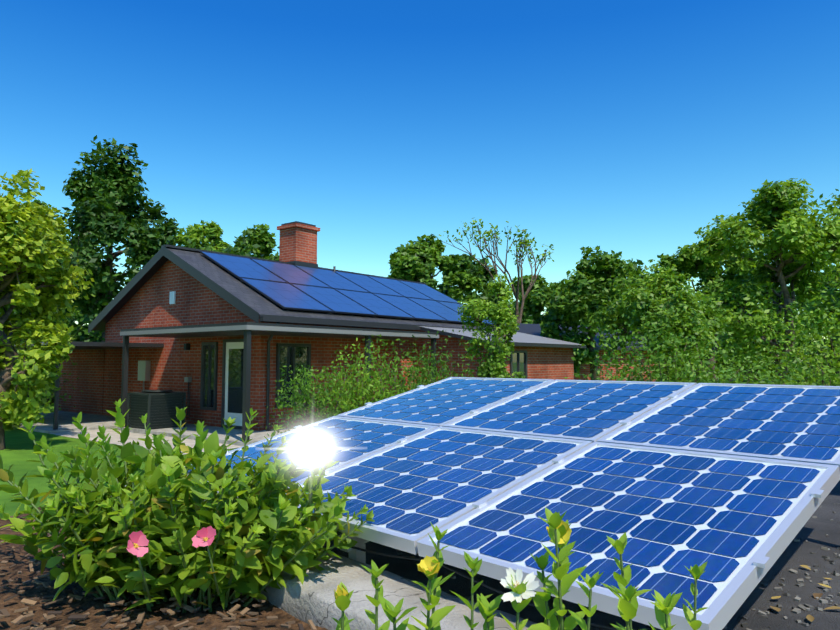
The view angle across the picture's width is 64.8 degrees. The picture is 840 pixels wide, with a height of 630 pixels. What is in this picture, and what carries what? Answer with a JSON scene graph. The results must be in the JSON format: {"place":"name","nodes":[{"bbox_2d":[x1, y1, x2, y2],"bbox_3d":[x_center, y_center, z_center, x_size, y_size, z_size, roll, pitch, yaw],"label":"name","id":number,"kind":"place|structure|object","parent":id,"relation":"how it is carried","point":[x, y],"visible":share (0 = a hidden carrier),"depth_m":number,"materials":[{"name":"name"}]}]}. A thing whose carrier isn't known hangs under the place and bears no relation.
{"place":"outdoors","nodes":[
{"label":"outdoors","id":0,"kind":"place"},
{"bbox_2d":[50,429,242,454],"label":"garden path","id":1,"kind":"structure","parent":0,"point":[115,437],"depth_m":13.83,"materials":[{"name":"grey concrete"}]},
{"bbox_2d":[211,500,616,629],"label":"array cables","id":2,"kind":"object","parent":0,"point":[487,586],"visible":0.19,"depth_m":2.25,"materials":[{"name":"black rubber"}]},
{"bbox_2d":[0,363,835,515],"bbox_3d":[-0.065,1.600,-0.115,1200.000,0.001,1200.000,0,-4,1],"label":"lawn","id":3,"kind":"structure","parent":0,"point":[18,450],"depth_m":11.01,"materials":[{"name":"green plant"}]},
{"bbox_2d":[1,312,82,419],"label":"shrub","id":4,"kind":"object","parent":3,"relation":"on","point":[50,400],"visible":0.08,"depth_m":16.49,"materials":[{"name":"green plant"}]},
{"bbox_2d":[0,199,91,341],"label":"dark tree leaves","id":5,"kind":"object","parent":3,"relation":"on","point":[38,201],"visible":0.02,"depth_m":31.18,"materials":[{"name":"green plant"}]},
{"bbox_2d":[0,168,94,449],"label":"tree","id":6,"kind":"object","parent":3,"relation":"on","point":[37,238],"depth_m":12.10,"materials":[{"name":"green plant"}]},
{"bbox_2d":[15,282,119,404],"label":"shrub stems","id":7,"kind":"object","parent":3,"relation":"on","point":[72,340],"visible":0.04,"depth_m":24.41,"materials":[{"name":"brown plant"}]},
{"bbox_2d":[18,411,117,433],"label":"carport slab","id":8,"kind":"structure","parent":3,"relation":"on","point":[88,421],"depth_m":16.35,"materials":[{"name":"grey concrete"}]},
{"bbox_2d":[58,349,104,414],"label":"brick wall","id":9,"kind":"structure","parent":8,"relation":"on","point":[88,370],"depth_m":19.54,"materials":[{"name":"red brick"}]},
{"bbox_2d":[68,315,81,335],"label":"hedge leaves","id":10,"kind":"object","parent":3,"relation":"on","point":[74,328],"depth_m":50.73,"materials":[{"name":"green plant"}]},
{"bbox_2d":[7,259,143,405],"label":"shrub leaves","id":11,"kind":"object","parent":3,"relation":"on","point":[81,321],"visible":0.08,"depth_m":24.62,"materials":[{"name":"green plant"}]},
{"bbox_2d":[68,310,100,341],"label":"hedge leaves","id":12,"kind":"object","parent":3,"relation":"on","point":[90,316],"visible":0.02,"depth_m":50.37,"materials":[{"name":"green plant"}]},
{"bbox_2d":[14,341,163,429],"bbox_3d":[-9.620,1.805,17.635,5.700,2.050,2.622,-3,-5,38],"label":"carport shelter","id":13,"kind":"object","parent":3,"relation":"on","point":[96,345],"visible":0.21,"depth_m":15.78,"materials":[{"name":"grey metal"}]},
{"bbox_2d":[54,135,178,341],"bbox_3d":[-12.223,-1.730,25.144,5.192,10.382,5.182,0,-4,1],"label":"tall tree","id":14,"kind":"object","parent":3,"relation":"on","point":[144,242],"depth_m":24.91,"materials":[{"name":"green plant"}]},
{"bbox_2d":[125,255,141,267],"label":"tree leaves","id":15,"kind":"object","parent":3,"relation":"on","point":[129,260],"visible":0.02,"depth_m":55.74,"materials":[{"name":"green plant"}]},
{"bbox_2d":[118,423,293,445],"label":"porch slab","id":16,"kind":"structure","parent":3,"relation":"on","point":[236,435],"depth_m":13.91,"materials":[{"name":"grey concrete"}]},
{"bbox_2d":[126,390,185,433],"bbox_3d":[-6.010,2.186,15.073,0.950,0.935,0.950,-3,-5,38],"label":"ac condenser","id":17,"kind":"object","parent":16,"relation":"on","point":[158,407],"visible":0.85,"depth_m":14.79,"materials":[{"name":"grey metal"}]},
{"bbox_2d":[103,260,413,430],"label":"house walls","id":18,"kind":"structure","parent":3,"relation":"on","point":[174,363],"depth_m":16.53,"materials":[{"name":"red brick"}]},
{"bbox_2d":[138,361,191,389],"bbox_3d":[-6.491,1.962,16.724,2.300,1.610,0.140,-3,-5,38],"label":"meter box","id":19,"kind":"object","parent":18,"relation":"attached to","point":[144,367],"visible":0.73,"depth_m":17.25,"materials":[{"name":"silver metal"}]},
{"bbox_2d":[169,291,175,303],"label":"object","id":20,"kind":"structure","parent":18,"relation":"attached to","point":[172,297],"depth_m":16.73,"materials":[{"name":"white paint"}]},
{"bbox_2d":[184,343,189,349],"bbox_3d":[-5.709,0.778,16.198,0.100,0.160,0.120,-3,-5,38],"label":"wall lamp","id":21,"kind":"object","parent":18,"relation":"attached to","point":[186,346],"visible":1,"depth_m":16.16,"materials":[{"name":"grey metal"}]},
{"bbox_2d":[185,322,279,430],"bbox_3d":[-4.511,1.407,15.027,3.156,2.482,0.644,-3,-5,33],"label":"downpipe and lines","id":22,"kind":"object","parent":18,"relation":"attached to","point":[268,380],"visible":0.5,"depth_m":14.57,"materials":[{"name":"grey metal"}]},
{"bbox_2d":[88,244,495,332],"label":"house roof","id":23,"kind":"structure","parent":18,"relation":"on","point":[240,295],"depth_m":16.34,"materials":[{"name":"grey"}]},
{"bbox_2d":[277,221,319,268],"bbox_3d":[-3.729,-1.708,20.246,0.880,2.220,0.980,-3,-5,38],"label":"chimney","id":24,"kind":"object","parent":23,"relation":"on","point":[298,243],"visible":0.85,"depth_m":19.98,"materials":[{"name":"brick"}]},
{"bbox_2d":[200,251,491,324],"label":"solar panels","id":25,"kind":"object","parent":23,"relation":"on","point":[288,286],"visible":0.94,"depth_m":18.44,"materials":[{"name":"blue glass"}]},
{"bbox_2d":[200,339,527,429],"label":"doors and windows","id":26,"kind":"structure","parent":18,"relation":"attached to","point":[293,355],"depth_m":15.22,"materials":[{"name":"black glass"}]},
{"bbox_2d":[120,322,438,441],"bbox_3d":[-3.258,1.565,16.280,4.772,2.340,6.082,-3,-5,38],"label":"porch canopy","id":27,"kind":"object","parent":3,"relation":"on","point":[247,330],"visible":0.77,"depth_m":14.34,"materials":[{"name":"grey metal"}]},
{"bbox_2d":[262,351,377,435],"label":"shrub leaves","id":28,"kind":"object","parent":3,"relation":"on","point":[308,392],"visible":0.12,"depth_m":11.35,"materials":[{"name":"green plant"}]},
{"bbox_2d":[291,377,354,428],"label":"shrub stems","id":29,"kind":"object","parent":3,"relation":"on","point":[306,412],"depth_m":11.40,"materials":[{"name":"brown plant"}]},
{"bbox_2d":[306,334,434,420],"bbox_3d":[-0.801,1.391,12.001,2.456,2.123,2.240,0,-4,1],"label":"bush","id":30,"kind":"object","parent":3,"relation":"on","point":[382,385],"visible":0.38,"depth_m":11.76,"materials":[{"name":"green plant"}]},
{"bbox_2d":[353,367,401,408],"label":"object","id":31,"kind":"object","parent":3,"relation":"on","point":[378,387],"depth_m":11.80,"materials":[{"name":"brown plant"}]},
{"bbox_2d":[385,330,480,392],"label":"shrub leaves","id":32,"kind":"object","parent":3,"relation":"on","point":[433,370],"visible":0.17,"depth_m":12.54,"materials":[{"name":"green plant"}]},
{"bbox_2d":[415,269,466,295],"bbox_3d":[0.370,0.150,33.113,3.649,7.797,3.430,1,-4,-17],"label":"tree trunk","id":33,"kind":"object","parent":3,"relation":"on","point":[417,280],"visible":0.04,"depth_m":32.73,"materials":[{"name":"brown plant"}]},
{"bbox_2d":[388,233,483,303],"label":"tree leaves","id":34,"kind":"object","parent":33,"relation":"on","point":[421,257],"visible":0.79,"depth_m":32.03,"materials":[{"name":"green plant"}]},
{"bbox_2d":[457,274,525,378],"bbox_3d":[1.589,0.909,14.939,1.544,3.681,1.970,0,-4,1],"label":"young tree","id":35,"kind":"object","parent":3,"relation":"on","point":[495,367],"depth_m":14.43,"materials":[{"name":"green plant"}]},
{"bbox_2d":[414,330,573,384],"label":"extension walls","id":36,"kind":"structure","parent":3,"relation":"on","point":[554,363],"depth_m":18.73,"materials":[{"name":"red brick"}]},
{"bbox_2d":[419,326,585,347],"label":"extension roof","id":37,"kind":"structure","parent":36,"relation":"on","point":[521,339],"depth_m":19.09,"materials":[{"name":"grey metal"}]},
{"bbox_2d":[435,218,553,322],"bbox_3d":[4.153,-0.357,33.734,4.941,8.793,5.485,-2,-4,28],"label":"sparse tree","id":38,"kind":"object","parent":3,"relation":"on","point":[516,294],"depth_m":32.85,"materials":[{"name":"green plant"}]},
{"bbox_2d":[485,292,531,322],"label":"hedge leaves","id":39,"kind":"object","parent":3,"relation":"on","point":[519,303],"visible":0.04,"depth_m":51.00,"materials":[{"name":"green plant"}]},
{"bbox_2d":[506,274,578,322],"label":"tree leaves","id":40,"kind":"object","parent":3,"relation":"on","point":[540,283],"depth_m":55.29,"materials":[{"name":"green plant"}]},
{"bbox_2d":[523,281,580,323],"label":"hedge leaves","id":41,"kind":"object","parent":3,"relation":"on","point":[530,321],"depth_m":48.13,"materials":[{"name":"green plant"}]},
{"bbox_2d":[559,270,617,379],"bbox_3d":[6.098,0.592,23.971,2.884,5.662,3.001,0,-4,1],"label":"tree","id":42,"kind":"object","parent":3,"relation":"on","point":[593,367],"depth_m":23.80,"materials":[{"name":"brown plant"}]},
{"bbox_2d":[540,246,646,377],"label":"tree leaves","id":43,"kind":"object","parent":42,"relation":"attached to","point":[570,304],"visible":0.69,"depth_m":23.22,"materials":[{"name":"green plant"}]},
{"bbox_2d":[574,350,656,381],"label":"shed walls","id":44,"kind":"structure","parent":3,"relation":"on","point":[586,371],"depth_m":25.45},
{"bbox_2d":[623,259,673,365],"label":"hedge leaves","id":45,"kind":"object","parent":3,"relation":"on","point":[638,262],"depth_m":50.70,"materials":[{"name":"green plant"}]},
{"bbox_2d":[609,280,710,373],"bbox_3d":[5.320,0.959,13.916,2.294,3.460,1.857,2,-4,-22],"label":"tree","id":46,"kind":"object","parent":3,"relation":"on","point":[624,329],"visible":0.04,"depth_m":14.07,"materials":[{"name":"brown plant"}]},
{"bbox_2d":[595,259,728,382],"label":"tree leaves","id":47,"kind":"object","parent":46,"relation":"attached to","point":[645,302],"visible":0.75,"depth_m":13.36,"materials":[{"name":"green plant"}]},
{"bbox_2d":[564,308,814,384],"bbox_3d":[4.799,1.164,11.980,4.613,2.679,4.278,0,-4,1],"label":"low shrub","id":48,"kind":"object","parent":3,"relation":"on","point":[640,368],"depth_m":11.72,"materials":[{"name":"green plant"}]},
{"bbox_2d":[640,286,748,380],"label":"hedge leaves","id":49,"kind":"object","parent":3,"relation":"on","point":[722,363],"depth_m":51.93,"materials":[{"name":"green plant"}]},
{"bbox_2d":[674,261,724,381],"bbox_3d":[13.191,0.204,29.905,4.316,7.255,3.138,-1,-4,19],"label":"tree trunk","id":50,"kind":"object","parent":3,"relation":"on","point":[711,359],"visible":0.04,"depth_m":29.43,"materials":[{"name":"brown plant"}]},
{"bbox_2d":[653,239,779,326],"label":"tree leaves","id":51,"kind":"object","parent":50,"relation":"attached to","point":[684,261],"visible":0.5,"depth_m":28.82,"materials":[{"name":"green plant"}]},
{"bbox_2d":[711,297,799,381],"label":"hedge leaves","id":52,"kind":"object","parent":3,"relation":"on","point":[769,314],"depth_m":49.71,"materials":[{"name":"green plant"}]},
{"bbox_2d":[723,260,796,379],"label":"tree leaves","id":53,"kind":"object","parent":3,"relation":"on","point":[761,299],"depth_m":53.42,"materials":[{"name":"green plant"}]},
{"bbox_2d":[691,178,839,384],"bbox_3d":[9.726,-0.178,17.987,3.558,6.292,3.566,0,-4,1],"label":"tree","id":54,"kind":"object","parent":3,"relation":"on","point":[782,280],"visible":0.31,"depth_m":17.80,"materials":[{"name":"green plant"}]},
{"bbox_2d":[711,278,839,385],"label":"shrub leaves","id":55,"kind":"object","parent":3,"relation":"on","point":[835,378],"depth_m":13.48,"materials":[{"name":"green plant"}]},
{"bbox_2d":[769,309,839,381],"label":"hedge leaves","id":56,"kind":"object","parent":3,"relation":"on","point":[821,347],"depth_m":49.32,"materials":[{"name":"green plant"}]},
{"bbox_2d":[790,254,839,373],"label":"tree leaves","id":57,"kind":"object","parent":3,"relation":"on","point":[829,287],"depth_m":54.19,"materials":[{"name":"green plant"}]},
{"bbox_2d":[820,315,839,373],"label":"hedge leaves","id":58,"kind":"object","parent":3,"relation":"on","point":[836,337],"visible":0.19,"depth_m":49.96,"materials":[{"name":"green plant"}]},
{"bbox_3d":[-10.924,-0.185,33.201,4.070,8.467,3.044,0,-4,1],"label":"tree trunk","id":59,"kind":"object","parent":3,"relation":"on","visible":0},
{"bbox_2d":[170,220,233,252],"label":"tree leaves","id":60,"kind":"object","parent":59,"relation":"on","point":[213,231],"visible":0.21,"depth_m":32.90,"materials":[{"name":"green plant"}]},
{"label":"tree trunk","id":61,"kind":"object","parent":3,"relation":"on","visible":0},
{"bbox_2d":[226,224,278,260],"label":"tree leaves","id":62,"kind":"object","parent":61,"relation":"on","point":[261,235],"visible":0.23,"depth_m":34.01,"materials":[{"name":"green plant"}]},
{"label":"tree trunk","id":63,"kind":"object","parent":3,"relation":"on","visible":0},
{"bbox_2d":[436,253,503,318],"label":"tree leaves","id":64,"kind":"object","parent":63,"relation":"on","point":[478,269],"visible":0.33,"depth_m":39.48,"materials":[{"name":"green plant"}]},
{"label":"tree trunk","id":65,"kind":"object","parent":3,"relation":"on","visible":0},
{"bbox_2d":[794,189,839,341],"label":"tree leaves","id":66,"kind":"object","parent":65,"relation":"on","point":[821,305],"visible":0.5,"depth_m":22.47,"materials":[{"name":"green plant"}]},
{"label":"tree trunk","id":67,"kind":"object","parent":3,"relation":"on","visible":0},
{"bbox_2d":[518,278,580,323],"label":"tree leaves","id":68,"kind":"object","parent":67,"relation":"on","point":[534,302],"visible":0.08,"depth_m":35.54,"materials":[{"name":"green plant"}]},
{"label":"shrub stems","id":69,"kind":"object","parent":3,"relation":"on","visible":0},
{"bbox_2d":[90,239,279,341],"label":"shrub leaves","id":70,"kind":"object","parent":69,"relation":"on","point":[189,241],"depth_m":27.72,"materials":[{"name":"green plant"}]},
{"bbox_2d":[0,0,839,362],"label":"sky","id":71,"kind":"structure","parent":0,"point":[626,126],"materials":[{"name":"blue"}]},
{"bbox_2d":[331,507,707,629],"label":"flowering plants","id":72,"kind":"object","parent":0,"point":[627,610],"depth_m":0.97,"materials":[{"name":"green plant"}]},
{"bbox_2d":[303,480,839,629],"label":"mounting frame","id":73,"kind":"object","parent":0,"point":[813,532],"depth_m":2.71,"materials":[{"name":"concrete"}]},
{"bbox_2d":[111,485,537,629],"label":"concrete kerb","id":74,"kind":"object","parent":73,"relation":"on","point":[312,597],"visible":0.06,"depth_m":2.26,"materials":[{"name":"grey concrete"}]},
{"bbox_2d":[204,385,824,567],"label":"clamps","id":75,"kind":"object","parent":73,"relation":"on","point":[758,561],"visible":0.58,"depth_m":2.72,"materials":[{"name":"silver metal"}]},
{"bbox_2d":[188,377,839,629],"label":"solar array","id":76,"kind":"object","parent":75,"relation":"on","point":[724,480],"visible":0.88,"depth_m":2.72,"materials":[{"name":"blue glass"}]},
{"bbox_2d":[299,440,324,457],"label":"sun glare","id":77,"kind":"object","parent":76,"relation":"on","point":[311,448],"visible":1,"depth_m":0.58,"materials":[{"name":"white"}]},
{"bbox_2d":[396,503,839,629],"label":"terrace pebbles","id":78,"kind":"object","parent":73,"relation":"on","point":[805,607],"visible":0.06,"depth_m":2.57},
{"bbox_2d":[411,556,839,621],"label":"chips","id":79,"kind":"object","parent":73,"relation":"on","point":[810,617],"visible":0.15,"depth_m":2.52,"materials":[{"name":"brown wood"}]},
{"bbox_2d":[505,323,648,349],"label":"shed roof","id":80,"kind":"structure","parent":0,"point":[532,329],"depth_m":25.84,"materials":[{"name":"grey"}]},
{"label":"mulch bed base","id":81,"kind":"object","parent":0,"visible":0},
{"bbox_2d":[0,507,327,629],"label":"mulch bed","id":82,"kind":"object","parent":81,"relation":"on","point":[96,619],"depth_m":2.37,"materials":[{"name":"brown wood"}]},
{"bbox_2d":[0,399,374,612],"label":"shrub","id":83,"kind":"object","parent":82,"relation":"on","point":[241,524],"depth_m":2.39,"materials":[{"name":"green plant"}]}
]}

